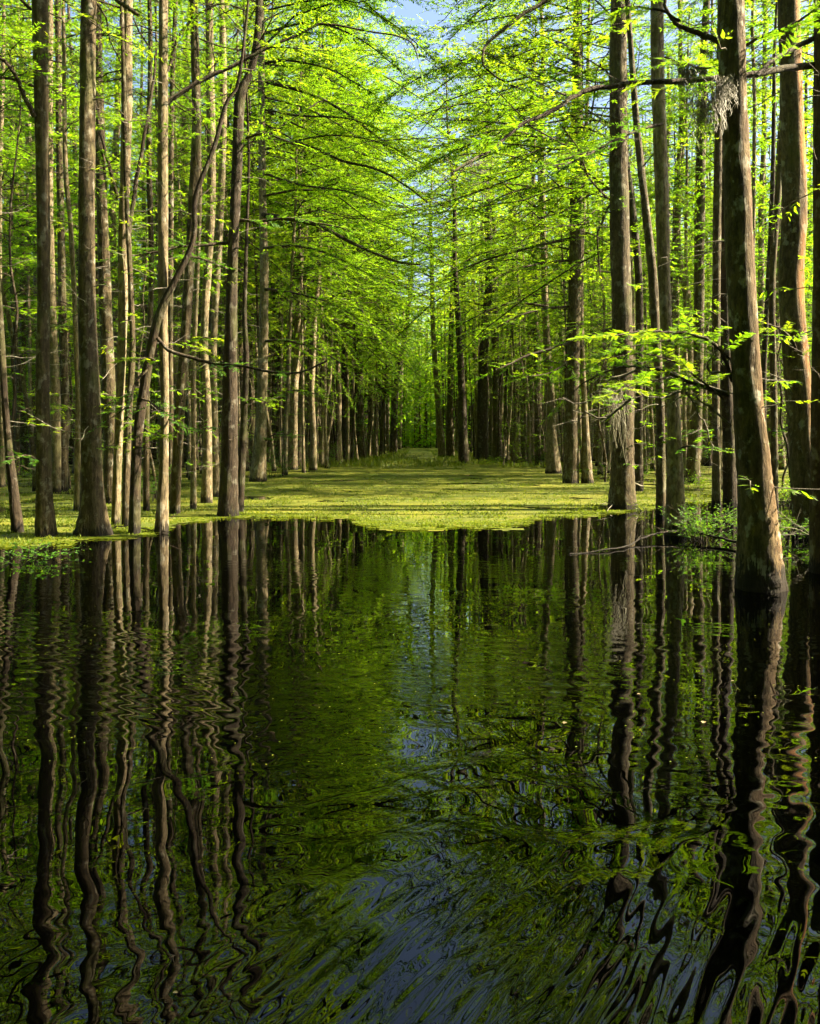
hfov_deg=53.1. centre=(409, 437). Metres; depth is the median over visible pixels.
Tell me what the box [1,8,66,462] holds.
cypress tree
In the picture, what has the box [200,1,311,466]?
cypress tree
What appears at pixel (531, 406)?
cypress tree
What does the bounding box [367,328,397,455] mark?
young tree
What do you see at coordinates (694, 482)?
water shrub
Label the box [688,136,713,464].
cypress tree
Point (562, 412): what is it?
young tree
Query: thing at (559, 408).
cypress tree
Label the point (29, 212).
cypress tree
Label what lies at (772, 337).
cypress tree
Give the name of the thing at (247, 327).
young tree
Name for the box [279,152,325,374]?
young tree
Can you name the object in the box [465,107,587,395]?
cypress tree
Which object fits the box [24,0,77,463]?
cypress tree
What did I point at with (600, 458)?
cypress tree
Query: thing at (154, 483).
water shrub
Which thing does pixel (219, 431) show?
sapling
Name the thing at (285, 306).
young tree
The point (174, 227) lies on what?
cypress tree
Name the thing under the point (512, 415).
young tree
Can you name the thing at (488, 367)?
cypress tree
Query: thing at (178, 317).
young tree
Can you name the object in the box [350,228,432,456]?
cypress tree
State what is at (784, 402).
sapling
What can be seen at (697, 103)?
hanging moss
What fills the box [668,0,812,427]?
cypress tree
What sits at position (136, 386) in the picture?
cypress tree
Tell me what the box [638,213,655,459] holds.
cypress tree
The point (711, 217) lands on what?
cypress tree
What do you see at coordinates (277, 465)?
water shrub
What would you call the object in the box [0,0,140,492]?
cypress tree
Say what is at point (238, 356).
sapling
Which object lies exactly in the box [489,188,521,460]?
young tree
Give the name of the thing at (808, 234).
cypress tree
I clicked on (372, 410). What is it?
young tree
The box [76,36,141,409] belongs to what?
cypress tree
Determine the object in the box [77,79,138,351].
cypress tree
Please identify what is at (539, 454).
water shrub
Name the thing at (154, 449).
cypress tree
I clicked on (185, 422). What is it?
cypress tree
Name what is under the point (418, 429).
forest
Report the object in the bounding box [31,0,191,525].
cypress tree
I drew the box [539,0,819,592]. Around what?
cypress tree
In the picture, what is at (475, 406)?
cypress tree
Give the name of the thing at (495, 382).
cypress tree
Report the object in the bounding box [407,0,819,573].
cypress tree
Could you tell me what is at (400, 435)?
cypress tree
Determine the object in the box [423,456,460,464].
water shrub
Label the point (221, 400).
sapling
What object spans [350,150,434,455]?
cypress tree
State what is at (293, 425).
cypress tree
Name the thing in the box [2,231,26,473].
sapling
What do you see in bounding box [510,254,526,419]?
young tree
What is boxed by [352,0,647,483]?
cypress tree
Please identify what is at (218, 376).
cypress tree
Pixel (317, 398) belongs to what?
cypress tree
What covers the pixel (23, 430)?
cypress tree
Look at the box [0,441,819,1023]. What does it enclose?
water
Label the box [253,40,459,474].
cypress tree
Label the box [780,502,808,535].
fallen branch
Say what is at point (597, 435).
cypress tree
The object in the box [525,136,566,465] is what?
young tree
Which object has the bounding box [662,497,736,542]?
water shrub
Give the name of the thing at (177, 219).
cypress tree
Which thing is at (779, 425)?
sapling
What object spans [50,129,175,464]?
sapling
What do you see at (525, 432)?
young tree
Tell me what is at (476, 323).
cypress tree
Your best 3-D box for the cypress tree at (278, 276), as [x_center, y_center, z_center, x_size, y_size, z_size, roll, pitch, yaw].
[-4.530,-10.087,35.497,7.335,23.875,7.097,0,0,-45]
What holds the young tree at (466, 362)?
on the water
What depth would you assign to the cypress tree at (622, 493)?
18.12 m
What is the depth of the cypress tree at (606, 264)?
38.58 m
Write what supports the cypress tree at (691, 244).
on the water
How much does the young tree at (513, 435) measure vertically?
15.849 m
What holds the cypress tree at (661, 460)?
on the water
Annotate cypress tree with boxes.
[0,0,95,486]
[0,0,111,286]
[0,0,113,475]
[0,0,138,432]
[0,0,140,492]
[0,0,143,490]
[0,0,170,537]
[0,0,174,510]
[0,0,177,536]
[0,0,180,491]
[0,0,222,503]
[0,0,281,510]
[0,1,33,330]
[0,1,70,475]
[0,2,134,428]
[0,20,54,395]
[0,22,72,532]
[0,24,32,243]
[0,51,36,387]
[1,1,72,469]
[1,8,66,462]
[2,0,108,387]
[2,44,73,462]
[2,86,32,409]
[2,116,35,411]
[3,0,154,351]
[3,47,32,382]
[3,91,78,406]
[8,2,117,388]
[8,138,73,387]
[9,124,26,451]
[15,1,146,354]
[19,0,191,525]
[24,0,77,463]
[26,57,128,427]
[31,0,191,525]
[33,3,146,352]
[52,0,294,500]
[53,0,145,472]
[53,0,180,402]
[53,76,77,398]
[56,21,139,328]
[66,0,434,532]
[74,0,337,534]
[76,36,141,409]
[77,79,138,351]
[97,0,328,508]
[97,0,371,516]
[99,143,223,466]
[104,0,246,415]
[105,68,141,442]
[106,95,151,268]
[106,113,157,434]
[107,1,168,356]
[107,1,256,479]
[108,195,152,437]
[110,0,234,411]
[114,0,275,513]
[116,0,322,502]
[116,88,194,446]
[117,72,205,463]
[117,101,176,387]
[118,0,300,496]
[118,4,292,378]
[130,92,169,458]
[131,33,179,309]
[134,48,267,377]
[134,57,223,402]
[135,19,206,424]
[135,145,222,441]
[136,37,251,423]
[137,1,222,463]
[139,8,258,475]
[142,0,305,473]
[143,4,205,461]
[155,3,258,436]
[174,0,333,511]
[174,6,253,430]
[174,39,296,346]
[175,159,223,375]
[185,0,467,481]
[188,0,425,401]
[189,0,422,470]
[197,289,222,432]
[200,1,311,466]
[201,69,275,366]
[202,3,268,328]
[203,69,354,439]
[219,0,385,409]
[229,23,351,376]
[230,13,420,463]
[239,23,294,461]
[244,146,297,462]
[248,57,294,451]
[250,52,399,466]
[253,0,473,469]
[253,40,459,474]
[254,89,288,362]
[258,10,406,472]
[268,223,315,448]
[269,38,499,460]
[269,73,355,428]
[270,0,450,466]
[273,0,461,470]
[283,53,419,458]
[284,0,712,491]
[284,189,463,460]
[285,35,382,462]
[291,174,396,406]
[304,343,318,422]
[309,78,477,457]
[313,169,341,459]
[318,2,444,466]
[318,115,329,456]
[324,28,463,463]
[340,230,418,402]
[341,101,435,409]
[344,3,491,463]
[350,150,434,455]
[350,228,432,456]
[351,64,467,458]
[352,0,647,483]
[372,15,510,459]
[373,0,695,483]
[373,234,433,457]
[376,0,584,473]
[379,183,458,452]
[383,4,522,461]
[393,150,467,456]
[397,311,421,448]
[406,128,595,464]
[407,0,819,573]
[407,84,564,456]
[409,134,503,456]
[416,25,591,457]
[428,235,493,458]
[461,0,810,510]
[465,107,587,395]
[465,193,484,437]
[471,297,507,408]
[477,285,514,456]
[479,215,518,428]
[485,136,585,433]
[489,194,551,430]
[496,209,558,389]
[504,167,606,386]
[513,0,764,535]
[517,0,720,513]
[518,0,712,477]
[521,174,643,474]
[525,232,593,471]
[535,161,607,461]
[538,234,562,427]
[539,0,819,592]
[548,199,589,447]
[549,155,600,417]
[549,180,567,459]
[558,0,687,300]
[579,234,609,442]
[583,121,610,465]
[584,193,611,427]
[584,203,609,420]
[584,216,602,457]
[585,156,608,460]
[589,99,655,350]
[593,192,634,378]
[599,0,808,483]
[604,125,656,339]
[605,133,648,415]
[629,0,767,477]
[629,49,706,382]
[630,40,713,475]
[630,96,681,472]
[632,0,714,475]
[632,121,681,398]
[633,0,714,420]
[635,139,693,390]
[638,0,812,488]
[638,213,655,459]
[639,165,680,469]
[647,115,707,435]
[651,0,813,450]
[652,382,655,458]
[665,0,812,268]
[666,0,777,505]
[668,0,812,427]
[668,40,769,505]
[669,0,769,380]
[672,12,812,444]
[679,148,712,365]
[680,221,705,451]
[680,231,692,439]
[682,85,757,356]
[682,135,713,429]
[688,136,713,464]
[691,0,813,421]
[691,162,713,465]
[703,201,712,402]
[704,0,812,506]
[745,0,813,310]
[745,0,813,535]
[748,1,812,385]
[750,0,813,344]
[755,1,813,332]
[755,212,779,399]
[756,97,810,469]
[756,161,781,464]
[781,226,812,408]
[804,190,812,362]
[805,106,812,340]
[805,166,812,338]
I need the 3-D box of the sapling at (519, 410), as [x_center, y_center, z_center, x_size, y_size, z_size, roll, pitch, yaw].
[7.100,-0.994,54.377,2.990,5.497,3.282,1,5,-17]
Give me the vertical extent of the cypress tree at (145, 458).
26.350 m
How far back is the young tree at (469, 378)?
59.58 m
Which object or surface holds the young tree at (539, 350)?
on the water
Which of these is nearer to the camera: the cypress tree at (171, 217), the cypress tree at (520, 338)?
the cypress tree at (171, 217)
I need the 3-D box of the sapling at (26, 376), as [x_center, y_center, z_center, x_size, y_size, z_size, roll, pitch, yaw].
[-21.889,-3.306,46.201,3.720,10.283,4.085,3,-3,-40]
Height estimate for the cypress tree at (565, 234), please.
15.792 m
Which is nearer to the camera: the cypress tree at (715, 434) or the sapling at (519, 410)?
the cypress tree at (715, 434)
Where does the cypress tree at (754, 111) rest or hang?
on the water
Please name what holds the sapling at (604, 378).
on the water
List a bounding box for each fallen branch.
[113,499,200,532]
[476,456,543,464]
[569,500,736,553]
[600,468,648,510]
[774,488,805,530]
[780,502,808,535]
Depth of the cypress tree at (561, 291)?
50.70 m
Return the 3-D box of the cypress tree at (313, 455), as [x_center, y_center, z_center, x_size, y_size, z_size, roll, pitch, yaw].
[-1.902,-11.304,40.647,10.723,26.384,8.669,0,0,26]
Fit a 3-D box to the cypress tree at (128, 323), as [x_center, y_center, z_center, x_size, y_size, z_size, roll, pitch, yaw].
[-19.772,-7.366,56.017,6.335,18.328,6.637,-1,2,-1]
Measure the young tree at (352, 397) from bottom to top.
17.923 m
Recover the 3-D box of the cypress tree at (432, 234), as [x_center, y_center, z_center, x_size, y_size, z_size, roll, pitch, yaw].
[-1.593,-11.573,53.063,11.909,27.047,12.269,0,0,37]
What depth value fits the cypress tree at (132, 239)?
59.19 m
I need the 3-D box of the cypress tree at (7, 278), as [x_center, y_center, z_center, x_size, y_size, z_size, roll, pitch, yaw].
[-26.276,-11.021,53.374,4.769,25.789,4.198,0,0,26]
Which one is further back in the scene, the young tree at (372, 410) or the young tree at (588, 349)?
the young tree at (372, 410)
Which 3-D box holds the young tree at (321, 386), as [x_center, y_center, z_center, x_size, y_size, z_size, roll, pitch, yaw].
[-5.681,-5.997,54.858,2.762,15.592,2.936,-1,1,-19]
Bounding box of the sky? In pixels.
[0,0,813,422]
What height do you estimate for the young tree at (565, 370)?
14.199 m
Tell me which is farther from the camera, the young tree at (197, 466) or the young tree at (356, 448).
the young tree at (356, 448)
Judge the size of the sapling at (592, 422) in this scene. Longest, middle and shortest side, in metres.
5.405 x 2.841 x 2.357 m
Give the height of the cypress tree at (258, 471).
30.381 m
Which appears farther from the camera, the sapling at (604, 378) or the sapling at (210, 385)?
the sapling at (210, 385)
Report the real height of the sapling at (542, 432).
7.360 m
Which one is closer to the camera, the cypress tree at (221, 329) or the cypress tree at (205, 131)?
the cypress tree at (205, 131)
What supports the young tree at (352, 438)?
on the water
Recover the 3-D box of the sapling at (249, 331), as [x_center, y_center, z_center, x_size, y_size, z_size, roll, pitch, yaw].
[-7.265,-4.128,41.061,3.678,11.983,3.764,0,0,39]
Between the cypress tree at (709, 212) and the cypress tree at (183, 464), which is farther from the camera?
the cypress tree at (183, 464)
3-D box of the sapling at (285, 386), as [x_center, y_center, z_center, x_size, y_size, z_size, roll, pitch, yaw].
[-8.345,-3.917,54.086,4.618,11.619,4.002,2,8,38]
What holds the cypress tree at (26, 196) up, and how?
on the water
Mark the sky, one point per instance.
(410, 10)
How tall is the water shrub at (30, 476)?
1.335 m
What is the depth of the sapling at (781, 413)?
22.12 m
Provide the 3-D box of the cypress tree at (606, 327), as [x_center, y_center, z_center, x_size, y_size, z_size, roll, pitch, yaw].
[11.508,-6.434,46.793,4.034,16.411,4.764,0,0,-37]
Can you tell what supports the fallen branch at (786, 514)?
on the water
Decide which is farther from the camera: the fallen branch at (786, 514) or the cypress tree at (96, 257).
the cypress tree at (96, 257)
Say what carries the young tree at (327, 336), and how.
on the water
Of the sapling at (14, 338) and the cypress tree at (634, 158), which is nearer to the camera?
the sapling at (14, 338)
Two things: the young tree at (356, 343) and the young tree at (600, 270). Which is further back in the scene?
the young tree at (356, 343)
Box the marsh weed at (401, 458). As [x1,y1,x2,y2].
[0,449,789,544]
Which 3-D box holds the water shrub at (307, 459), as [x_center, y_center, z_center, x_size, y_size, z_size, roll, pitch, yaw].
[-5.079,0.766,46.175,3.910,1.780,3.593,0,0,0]
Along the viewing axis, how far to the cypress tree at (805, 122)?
31.03 m
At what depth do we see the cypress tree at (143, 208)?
48.19 m
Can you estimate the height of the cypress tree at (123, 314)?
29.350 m
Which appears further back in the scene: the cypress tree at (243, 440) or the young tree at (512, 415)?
the young tree at (512, 415)
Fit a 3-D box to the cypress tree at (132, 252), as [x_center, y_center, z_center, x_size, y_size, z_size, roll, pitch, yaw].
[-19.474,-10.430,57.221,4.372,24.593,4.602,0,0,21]
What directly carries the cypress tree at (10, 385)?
on the water
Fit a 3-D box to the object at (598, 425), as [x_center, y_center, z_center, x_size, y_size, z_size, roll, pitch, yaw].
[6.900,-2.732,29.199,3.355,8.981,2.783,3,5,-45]
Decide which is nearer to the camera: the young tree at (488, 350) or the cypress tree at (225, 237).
the cypress tree at (225, 237)
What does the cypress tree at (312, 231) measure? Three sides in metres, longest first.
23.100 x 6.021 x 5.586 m
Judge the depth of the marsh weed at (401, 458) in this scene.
21.58 m
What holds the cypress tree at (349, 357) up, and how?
on the water
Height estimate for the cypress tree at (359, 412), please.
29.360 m
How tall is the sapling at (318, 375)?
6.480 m
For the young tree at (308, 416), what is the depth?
47.95 m
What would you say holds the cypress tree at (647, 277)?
on the water
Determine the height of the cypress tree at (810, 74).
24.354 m
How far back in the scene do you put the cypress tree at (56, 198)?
47.47 m
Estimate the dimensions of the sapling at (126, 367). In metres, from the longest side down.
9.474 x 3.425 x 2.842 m
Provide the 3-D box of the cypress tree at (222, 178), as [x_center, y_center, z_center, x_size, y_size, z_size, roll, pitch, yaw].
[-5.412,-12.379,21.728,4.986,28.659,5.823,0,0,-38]
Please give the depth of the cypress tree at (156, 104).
30.86 m
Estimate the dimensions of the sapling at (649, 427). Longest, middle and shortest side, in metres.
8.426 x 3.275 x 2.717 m
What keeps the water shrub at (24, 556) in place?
on the water
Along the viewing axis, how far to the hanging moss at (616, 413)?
16.50 m
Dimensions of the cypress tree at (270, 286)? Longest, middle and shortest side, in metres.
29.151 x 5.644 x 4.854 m
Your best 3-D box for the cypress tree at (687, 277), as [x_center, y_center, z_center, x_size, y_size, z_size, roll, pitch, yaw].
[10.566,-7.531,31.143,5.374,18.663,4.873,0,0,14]
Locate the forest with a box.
[2,61,813,458]
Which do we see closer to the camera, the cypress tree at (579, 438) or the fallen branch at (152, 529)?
the fallen branch at (152, 529)
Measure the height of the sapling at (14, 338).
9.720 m
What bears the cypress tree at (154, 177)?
on the water
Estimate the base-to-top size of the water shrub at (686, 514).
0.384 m
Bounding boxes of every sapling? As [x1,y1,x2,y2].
[0,44,111,473]
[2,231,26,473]
[5,293,33,406]
[7,302,58,453]
[9,272,101,488]
[9,295,34,439]
[24,225,114,454]
[29,215,140,444]
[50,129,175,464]
[69,239,133,438]
[96,204,180,498]
[98,304,151,447]
[108,134,222,442]
[112,308,152,459]
[125,292,159,452]
[128,228,200,474]
[156,217,241,449]
[195,283,270,444]
[195,337,251,468]
[196,334,242,461]
[217,270,272,455]
[218,337,256,452]
[237,240,288,441]
[237,288,323,475]
[255,362,283,460]
[268,279,316,462]
[268,324,305,443]
[283,347,355,452]
[349,374,383,458]
[485,338,530,466]
[497,383,523,449]
[506,322,563,458]
[534,339,563,442]
[542,386,588,450]
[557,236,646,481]
[579,236,654,438]
[580,317,653,464]
[581,382,608,456]
[639,275,711,462]
[646,388,655,446]
[648,259,709,443]
[698,269,785,454]
[702,293,711,432]
[703,317,711,442]
[711,197,812,485]
[756,286,787,464]
[758,295,811,490]
[760,340,786,466]
[778,320,811,455]
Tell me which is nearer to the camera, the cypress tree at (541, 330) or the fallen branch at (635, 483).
the fallen branch at (635, 483)
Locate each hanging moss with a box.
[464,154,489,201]
[603,380,629,469]
[668,64,707,105]
[677,87,731,156]
[701,74,741,134]
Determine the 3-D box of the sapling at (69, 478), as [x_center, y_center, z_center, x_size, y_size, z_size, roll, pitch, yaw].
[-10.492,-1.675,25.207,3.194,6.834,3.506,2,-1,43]
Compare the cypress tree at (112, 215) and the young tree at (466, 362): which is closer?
the cypress tree at (112, 215)
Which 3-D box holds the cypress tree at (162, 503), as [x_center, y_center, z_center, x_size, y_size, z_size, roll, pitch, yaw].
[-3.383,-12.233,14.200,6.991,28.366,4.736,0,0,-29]
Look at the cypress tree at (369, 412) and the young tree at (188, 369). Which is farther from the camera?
the cypress tree at (369, 412)
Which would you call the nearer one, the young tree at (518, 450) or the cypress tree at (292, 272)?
the cypress tree at (292, 272)
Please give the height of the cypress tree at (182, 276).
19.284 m
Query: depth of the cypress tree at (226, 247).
37.78 m
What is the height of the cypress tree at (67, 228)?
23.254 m
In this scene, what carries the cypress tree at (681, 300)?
on the water
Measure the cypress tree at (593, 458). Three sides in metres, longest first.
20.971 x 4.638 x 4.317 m
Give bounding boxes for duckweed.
[0,445,790,545]
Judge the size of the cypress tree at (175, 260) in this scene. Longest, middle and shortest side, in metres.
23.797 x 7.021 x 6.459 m
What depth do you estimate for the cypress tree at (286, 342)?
56.15 m
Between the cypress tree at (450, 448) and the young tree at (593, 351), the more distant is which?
the cypress tree at (450, 448)
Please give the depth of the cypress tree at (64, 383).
24.32 m
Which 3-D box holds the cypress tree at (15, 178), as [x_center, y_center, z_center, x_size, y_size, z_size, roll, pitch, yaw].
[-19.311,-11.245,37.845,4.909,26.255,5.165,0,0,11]
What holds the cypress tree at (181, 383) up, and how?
on the water
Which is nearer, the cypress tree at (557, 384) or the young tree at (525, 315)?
the young tree at (525, 315)
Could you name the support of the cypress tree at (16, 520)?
on the water
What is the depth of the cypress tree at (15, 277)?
27.93 m
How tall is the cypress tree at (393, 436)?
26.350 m
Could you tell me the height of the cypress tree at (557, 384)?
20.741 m
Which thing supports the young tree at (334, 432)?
on the water
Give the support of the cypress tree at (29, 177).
on the water
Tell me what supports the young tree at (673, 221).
on the water
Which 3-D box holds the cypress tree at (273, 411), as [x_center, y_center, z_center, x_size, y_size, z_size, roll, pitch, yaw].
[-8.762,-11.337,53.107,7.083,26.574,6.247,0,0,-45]
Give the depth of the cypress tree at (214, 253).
38.60 m
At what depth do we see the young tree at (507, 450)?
51.56 m
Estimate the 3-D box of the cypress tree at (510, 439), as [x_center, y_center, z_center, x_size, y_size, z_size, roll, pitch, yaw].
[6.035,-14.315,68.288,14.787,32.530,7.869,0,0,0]
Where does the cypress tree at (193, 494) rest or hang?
on the water
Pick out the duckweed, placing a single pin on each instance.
(410, 502)
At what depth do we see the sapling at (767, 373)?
24.80 m
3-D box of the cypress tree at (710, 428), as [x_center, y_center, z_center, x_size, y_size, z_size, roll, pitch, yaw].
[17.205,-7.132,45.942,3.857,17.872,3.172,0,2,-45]
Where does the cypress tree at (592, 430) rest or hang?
on the water
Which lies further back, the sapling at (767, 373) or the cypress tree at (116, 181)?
the cypress tree at (116, 181)
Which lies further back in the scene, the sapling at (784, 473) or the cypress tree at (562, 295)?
the cypress tree at (562, 295)
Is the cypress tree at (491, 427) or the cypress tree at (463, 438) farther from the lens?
the cypress tree at (491, 427)
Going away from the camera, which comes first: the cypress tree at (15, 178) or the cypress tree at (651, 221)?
the cypress tree at (15, 178)
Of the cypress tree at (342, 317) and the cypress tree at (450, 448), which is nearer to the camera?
the cypress tree at (342, 317)
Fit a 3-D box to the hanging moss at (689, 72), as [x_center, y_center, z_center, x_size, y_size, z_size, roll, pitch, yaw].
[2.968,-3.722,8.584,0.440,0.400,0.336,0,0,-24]
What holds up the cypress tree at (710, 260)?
on the water
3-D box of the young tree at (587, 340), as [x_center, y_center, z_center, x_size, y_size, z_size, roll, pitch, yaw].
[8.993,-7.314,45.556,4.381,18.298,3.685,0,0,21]
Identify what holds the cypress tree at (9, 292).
on the water
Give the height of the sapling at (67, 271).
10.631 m
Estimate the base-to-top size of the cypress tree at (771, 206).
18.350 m
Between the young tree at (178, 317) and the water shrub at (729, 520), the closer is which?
the water shrub at (729, 520)
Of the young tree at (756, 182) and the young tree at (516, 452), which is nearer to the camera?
the young tree at (756, 182)
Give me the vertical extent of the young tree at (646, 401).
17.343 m
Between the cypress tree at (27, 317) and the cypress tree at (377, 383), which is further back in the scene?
the cypress tree at (377, 383)
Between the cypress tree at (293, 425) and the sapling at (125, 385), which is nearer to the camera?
the cypress tree at (293, 425)
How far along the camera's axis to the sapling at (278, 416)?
46.27 m
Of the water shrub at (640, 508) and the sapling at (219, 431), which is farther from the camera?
the sapling at (219, 431)
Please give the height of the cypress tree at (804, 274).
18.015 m
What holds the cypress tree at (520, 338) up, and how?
on the water
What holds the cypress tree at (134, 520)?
on the water
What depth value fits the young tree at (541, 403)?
58.42 m
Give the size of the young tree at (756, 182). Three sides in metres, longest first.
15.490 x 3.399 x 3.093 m
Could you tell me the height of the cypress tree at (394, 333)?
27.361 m
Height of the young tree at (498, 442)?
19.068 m
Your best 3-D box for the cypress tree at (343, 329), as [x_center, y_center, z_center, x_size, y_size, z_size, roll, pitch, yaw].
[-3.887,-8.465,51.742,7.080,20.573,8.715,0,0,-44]
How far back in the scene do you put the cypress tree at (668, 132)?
39.68 m
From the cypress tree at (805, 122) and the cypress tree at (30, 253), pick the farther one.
the cypress tree at (30, 253)
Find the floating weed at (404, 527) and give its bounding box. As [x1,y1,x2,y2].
[0,505,816,763]
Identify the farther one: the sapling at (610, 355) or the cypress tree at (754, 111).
the sapling at (610, 355)
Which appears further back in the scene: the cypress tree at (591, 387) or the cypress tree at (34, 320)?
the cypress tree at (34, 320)
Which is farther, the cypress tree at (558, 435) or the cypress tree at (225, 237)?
the cypress tree at (558, 435)
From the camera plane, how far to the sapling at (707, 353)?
38.80 m
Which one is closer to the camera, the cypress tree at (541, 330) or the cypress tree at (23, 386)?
the cypress tree at (23, 386)
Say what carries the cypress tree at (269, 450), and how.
on the water
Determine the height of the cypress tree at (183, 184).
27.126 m
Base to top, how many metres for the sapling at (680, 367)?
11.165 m
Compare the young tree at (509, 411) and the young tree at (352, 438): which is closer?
the young tree at (352, 438)
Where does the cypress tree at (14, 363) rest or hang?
on the water
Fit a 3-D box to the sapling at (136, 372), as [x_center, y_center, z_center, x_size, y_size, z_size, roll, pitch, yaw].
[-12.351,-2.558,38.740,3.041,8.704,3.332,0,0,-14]
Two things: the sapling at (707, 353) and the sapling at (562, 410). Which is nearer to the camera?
the sapling at (707, 353)
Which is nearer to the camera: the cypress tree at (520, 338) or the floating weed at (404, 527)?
the floating weed at (404, 527)
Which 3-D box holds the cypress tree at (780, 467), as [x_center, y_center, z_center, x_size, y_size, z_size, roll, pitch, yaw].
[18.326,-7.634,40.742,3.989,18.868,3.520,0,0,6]
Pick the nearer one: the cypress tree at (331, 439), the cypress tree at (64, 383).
the cypress tree at (64, 383)
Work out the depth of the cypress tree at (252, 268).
37.04 m
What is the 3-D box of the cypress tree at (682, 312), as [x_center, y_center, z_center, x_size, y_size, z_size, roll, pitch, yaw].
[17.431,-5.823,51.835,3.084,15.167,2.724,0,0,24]
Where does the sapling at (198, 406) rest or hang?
on the water
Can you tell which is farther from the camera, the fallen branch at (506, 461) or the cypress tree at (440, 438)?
the cypress tree at (440, 438)
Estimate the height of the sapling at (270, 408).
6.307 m
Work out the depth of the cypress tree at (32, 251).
41.88 m
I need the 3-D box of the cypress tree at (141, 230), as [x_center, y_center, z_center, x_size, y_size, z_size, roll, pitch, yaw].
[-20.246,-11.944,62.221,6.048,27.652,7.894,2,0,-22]
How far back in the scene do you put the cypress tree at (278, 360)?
49.10 m
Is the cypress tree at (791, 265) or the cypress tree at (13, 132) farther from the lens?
the cypress tree at (13, 132)
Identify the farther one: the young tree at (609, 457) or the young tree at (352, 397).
the young tree at (352, 397)
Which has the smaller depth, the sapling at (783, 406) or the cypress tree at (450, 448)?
the sapling at (783, 406)
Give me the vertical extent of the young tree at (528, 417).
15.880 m
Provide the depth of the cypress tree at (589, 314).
45.23 m
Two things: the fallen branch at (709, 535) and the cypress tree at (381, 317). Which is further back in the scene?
the cypress tree at (381, 317)
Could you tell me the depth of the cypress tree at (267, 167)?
41.77 m
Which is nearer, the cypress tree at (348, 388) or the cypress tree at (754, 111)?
the cypress tree at (754, 111)
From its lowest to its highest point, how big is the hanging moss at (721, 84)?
0.681 m
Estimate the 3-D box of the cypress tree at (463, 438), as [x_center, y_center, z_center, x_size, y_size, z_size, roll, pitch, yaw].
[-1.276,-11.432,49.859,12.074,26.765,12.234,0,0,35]
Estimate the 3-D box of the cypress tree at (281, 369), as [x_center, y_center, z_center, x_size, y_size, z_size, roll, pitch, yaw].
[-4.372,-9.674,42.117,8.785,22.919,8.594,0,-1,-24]
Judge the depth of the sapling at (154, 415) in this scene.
34.68 m
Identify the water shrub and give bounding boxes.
[0,538,90,563]
[5,458,70,486]
[122,467,182,501]
[247,441,302,477]
[305,435,351,464]
[378,449,426,457]
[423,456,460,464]
[524,436,561,465]
[627,500,655,511]
[658,506,705,523]
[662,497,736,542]
[684,468,711,491]
[702,499,736,528]
[778,477,790,504]
[779,517,808,541]
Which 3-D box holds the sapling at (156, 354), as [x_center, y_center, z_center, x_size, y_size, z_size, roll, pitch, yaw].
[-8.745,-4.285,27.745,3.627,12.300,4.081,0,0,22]
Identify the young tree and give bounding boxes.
[153,75,210,388]
[185,129,212,469]
[190,223,249,469]
[203,146,275,463]
[223,229,277,421]
[229,96,275,470]
[229,160,272,439]
[269,224,296,361]
[277,226,335,462]
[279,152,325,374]
[295,237,361,468]
[306,337,321,445]
[310,226,344,376]
[317,244,362,462]
[320,312,329,413]
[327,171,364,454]
[328,294,368,385]
[329,240,366,460]
[332,417,335,446]
[349,240,362,454]
[349,294,374,458]
[366,261,391,457]
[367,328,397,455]
[368,237,381,456]
[370,306,394,452]
[436,297,469,438]
[446,278,472,388]
[450,270,474,455]
[454,242,482,458]
[467,280,502,398]
[474,242,522,459]
[475,195,533,464]
[475,271,516,380]
[484,207,529,457]
[485,239,533,458]
[488,383,489,419]
[489,179,552,464]
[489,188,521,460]
[491,280,519,452]
[497,149,551,458]
[498,176,527,410]
[500,207,529,459]
[502,279,521,458]
[504,314,519,456]
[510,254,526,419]
[521,258,558,385]
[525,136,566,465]
[532,145,610,461]
[540,233,561,459]
[542,172,596,400]
[550,263,567,461]
[561,212,607,466]
[584,159,610,388]
[585,255,608,399]
[591,194,610,433]
[600,64,652,473]
[631,98,653,431]
[649,66,695,322]
[751,112,770,303]
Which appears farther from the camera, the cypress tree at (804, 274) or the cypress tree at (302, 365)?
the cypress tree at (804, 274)
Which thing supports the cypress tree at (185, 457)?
on the water
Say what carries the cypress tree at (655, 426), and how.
on the water
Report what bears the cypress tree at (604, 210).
on the water
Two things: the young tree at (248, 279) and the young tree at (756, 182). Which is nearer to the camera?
the young tree at (756, 182)
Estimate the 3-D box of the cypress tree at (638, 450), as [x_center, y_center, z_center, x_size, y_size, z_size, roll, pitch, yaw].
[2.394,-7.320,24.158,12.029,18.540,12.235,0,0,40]
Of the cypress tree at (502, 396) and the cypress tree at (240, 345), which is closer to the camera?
the cypress tree at (240, 345)
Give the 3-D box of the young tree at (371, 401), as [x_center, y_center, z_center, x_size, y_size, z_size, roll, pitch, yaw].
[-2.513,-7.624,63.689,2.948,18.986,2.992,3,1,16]
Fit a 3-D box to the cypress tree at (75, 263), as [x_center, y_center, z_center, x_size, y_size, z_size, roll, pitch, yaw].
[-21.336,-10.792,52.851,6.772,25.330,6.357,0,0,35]
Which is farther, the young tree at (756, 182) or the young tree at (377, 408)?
the young tree at (377, 408)
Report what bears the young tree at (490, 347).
on the water
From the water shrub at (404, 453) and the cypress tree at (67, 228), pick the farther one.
the water shrub at (404, 453)
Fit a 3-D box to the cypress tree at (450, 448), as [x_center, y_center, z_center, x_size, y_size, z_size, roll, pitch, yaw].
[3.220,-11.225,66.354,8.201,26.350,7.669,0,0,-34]
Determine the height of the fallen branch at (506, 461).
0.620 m
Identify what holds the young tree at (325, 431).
on the water
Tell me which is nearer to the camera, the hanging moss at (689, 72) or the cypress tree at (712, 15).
the hanging moss at (689, 72)
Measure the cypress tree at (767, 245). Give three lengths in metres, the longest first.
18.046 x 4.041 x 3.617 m

